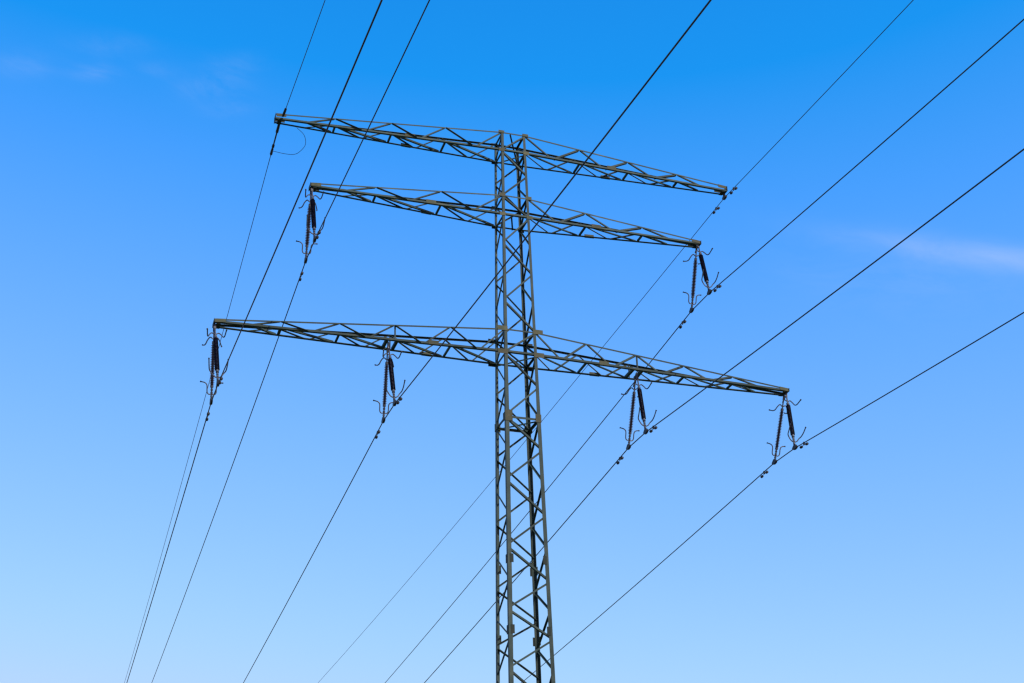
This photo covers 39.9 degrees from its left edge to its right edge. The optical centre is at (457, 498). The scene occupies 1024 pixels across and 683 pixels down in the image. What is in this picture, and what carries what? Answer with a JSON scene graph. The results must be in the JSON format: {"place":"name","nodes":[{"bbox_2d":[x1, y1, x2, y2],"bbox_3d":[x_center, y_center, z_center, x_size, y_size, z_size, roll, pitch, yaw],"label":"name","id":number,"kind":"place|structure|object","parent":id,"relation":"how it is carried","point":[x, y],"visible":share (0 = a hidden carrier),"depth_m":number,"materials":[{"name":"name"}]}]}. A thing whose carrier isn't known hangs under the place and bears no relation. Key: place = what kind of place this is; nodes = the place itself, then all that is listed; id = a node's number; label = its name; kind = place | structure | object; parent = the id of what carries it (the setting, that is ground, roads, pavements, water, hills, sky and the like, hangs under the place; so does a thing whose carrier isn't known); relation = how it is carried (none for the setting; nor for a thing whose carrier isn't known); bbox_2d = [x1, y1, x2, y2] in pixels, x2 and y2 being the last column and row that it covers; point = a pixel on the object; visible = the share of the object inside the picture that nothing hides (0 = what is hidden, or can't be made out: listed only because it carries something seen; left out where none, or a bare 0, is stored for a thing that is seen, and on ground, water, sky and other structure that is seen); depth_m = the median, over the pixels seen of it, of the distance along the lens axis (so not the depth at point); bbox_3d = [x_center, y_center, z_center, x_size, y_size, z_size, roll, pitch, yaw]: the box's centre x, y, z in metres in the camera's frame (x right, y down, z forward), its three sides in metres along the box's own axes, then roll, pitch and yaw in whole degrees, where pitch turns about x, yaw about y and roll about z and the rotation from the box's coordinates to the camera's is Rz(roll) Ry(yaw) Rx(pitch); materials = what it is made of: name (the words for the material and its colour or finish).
{"place":"outdoors","nodes":[
{"label":"outdoors","id":0,"kind":"place"},
{"bbox_2d":[0,0,1023,682],"label":"sky","id":1,"kind":"structure","parent":0,"point":[137,137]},
{"bbox_3d":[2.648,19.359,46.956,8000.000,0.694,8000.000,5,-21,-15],"label":"ground","id":2,"kind":"structure","parent":0,"visible":0},
{"bbox_2d":[212,113,789,682],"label":"lattice pylon","id":3,"kind":"object","parent":2,"relation":"on","point":[266,327],"visible":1,"depth_m":56.93,"materials":[{"name":"grey metal"}]},
{"bbox_2d":[124,124,279,682],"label":"earth wire","id":4,"kind":"object","parent":3,"relation":"attached to","point":[273,144],"visible":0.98,"depth_m":68.22,"materials":[{"name":"metal"}]},
{"bbox_2d":[273,128,305,154],"bbox_3d":[-7.051,-14.499,58.129,1.866,0.817,0.594,-17,-26,37],"label":"jumper cable","id":5,"kind":"object","parent":4,"relation":"hanging from","point":[299,151],"visible":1,"depth_m":57.85,"materials":[{"name":"metal"}]},
{"bbox_2d":[200,326,222,404],"bbox_3d":[-9.270,-5.112,53.206,0.883,3.177,0.642,3,-6,-16],"label":"insulator string","id":6,"kind":"object","parent":3,"relation":"attached to","point":[212,368],"visible":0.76,"depth_m":52.97,"materials":[{"name":"brown ceramic"}]},
{"bbox_2d":[206,320,228,386],"bbox_3d":[-8.909,-5.527,52.119,0.783,3.177,0.670,2,-36,-17],"label":"insulator string","id":7,"kind":"object","parent":3,"relation":"attached to","point":[216,355],"visible":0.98,"depth_m":52.08,"materials":[{"name":"brown ceramic"}]},
{"bbox_2d":[127,0,382,681],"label":"power line","id":8,"kind":"object","parent":7,"relation":"hanging from","point":[368,31],"visible":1,"depth_m":40.10,"materials":[{"name":"metal"}]},
{"bbox_2d":[282,1,324,116],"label":"earth wire","id":9,"kind":"object","parent":3,"relation":"attached to","point":[284,111],"visible":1,"depth_m":53.49,"materials":[{"name":"metal"}]},
{"bbox_2d":[296,189,317,263],"bbox_3d":[-6.002,-10.981,56.484,0.883,3.177,0.642,5,-6,-15],"label":"insulator string","id":10,"kind":"object","parent":3,"relation":"hanging from","point":[307,237],"visible":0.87,"depth_m":56.27,"materials":[{"name":"brown ceramic"}]},
{"bbox_2d":[305,187,324,242],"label":"insulator string","id":11,"kind":"object","parent":3,"relation":"hanging from","point":[313,213],"visible":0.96,"depth_m":55.35,"materials":[{"name":"brown ceramic"}]},
{"bbox_2d":[152,0,429,681],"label":"power line","id":12,"kind":"object","parent":11,"relation":"hanging from","point":[297,285],"visible":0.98,"depth_m":55.89,"materials":[{"name":"metal"}]},
{"bbox_2d":[373,343,393,422],"bbox_3d":[-2.842,-4.511,54.993,0.883,3.177,0.642,5,-6,-16],"label":"insulator string","id":13,"kind":"object","parent":3,"relation":"hanging from","point":[386,369],"visible":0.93,"depth_m":54.78,"materials":[{"name":"brown ceramic"}]},
{"bbox_2d":[382,341,405,405],"bbox_3d":[-2.485,-4.926,53.917,0.783,3.177,0.670,4,-36,-16],"label":"insulator string","id":14,"kind":"object","parent":3,"relation":"hanging from","point":[391,373],"visible":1,"depth_m":53.89,"materials":[{"name":"brown ceramic"}]},
{"bbox_2d":[243,0,711,682],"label":"power line","id":15,"kind":"object","parent":14,"relation":"hanging from","point":[503,266],"visible":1,"depth_m":39.31,"materials":[{"name":"metal"}]},
{"bbox_2d":[620,373,639,449],"bbox_3d":[7.113,-3.558,57.746,0.883,3.177,0.642,8,-7,-14],"label":"insulator string","id":16,"kind":"object","parent":3,"relation":"hanging from","point":[632,408],"visible":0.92,"depth_m":57.52,"materials":[{"name":"brown ceramic"}]},
{"bbox_2d":[633,372,656,434],"bbox_3d":[7.473,-3.978,56.662,0.783,3.177,0.670,7,-37,-15],"label":"insulator string","id":17,"kind":"object","parent":3,"relation":"attached to","point":[641,407],"visible":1,"depth_m":56.61,"materials":[{"name":"brown ceramic"}]},
{"bbox_2d":[424,148,1023,682],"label":"power line","id":18,"kind":"object","parent":17,"relation":"hanging from","point":[756,350],"visible":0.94,"depth_m":45.59,"materials":[{"name":"metal"}]},
{"bbox_2d":[683,247,700,312],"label":"insulator string","id":19,"kind":"object","parent":3,"relation":"hanging from","point":[693,287],"visible":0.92,"depth_m":60.75,"materials":[{"name":"brown ceramic"}]},
{"bbox_2d":[695,245,718,294],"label":"insulator string","id":20,"kind":"object","parent":3,"relation":"attached to","point":[704,272],"visible":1,"depth_m":59.78,"materials":[{"name":"brown ceramic"}]},
{"bbox_2d":[385,19,1023,682],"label":"power line","id":21,"kind":"object","parent":20,"relation":"hanging from","point":[739,267],"visible":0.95,"depth_m":53.98,"materials":[{"name":"metal"}]},
{"bbox_2d":[767,394,786,464],"bbox_3d":[13.573,-2.998,59.615,0.883,3.177,0.642,10,-5,-13],"label":"insulator string","id":22,"kind":"object","parent":3,"relation":"hanging from","point":[774,462],"visible":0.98,"depth_m":59.40,"materials":[{"name":"brown ceramic"}]},
{"bbox_2d":[782,392,805,449],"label":"insulator string","id":23,"kind":"object","parent":3,"relation":"hanging from","point":[791,425],"visible":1,"depth_m":58.49,"materials":[{"name":"brown ceramic"}]},
{"bbox_2d":[521,312,1023,682],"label":"power line","id":24,"kind":"object","parent":23,"relation":"hanging from","point":[789,452],"visible":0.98,"depth_m":56.87,"materials":[{"name":"metal"}]},
{"bbox_3d":[11.821,-13.418,62.286,0.100,0.360,0.300,5,-21,-15],"label":"earth wire clamp","id":25,"kind":"object","parent":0,"visible":0},
{"bbox_2d":[318,0,912,682],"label":"earth wire","id":26,"kind":"object","parent":25,"relation":"hanging from","point":[658,278],"visible":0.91,"depth_m":65.85,"materials":[{"name":"metal"}]}
]}

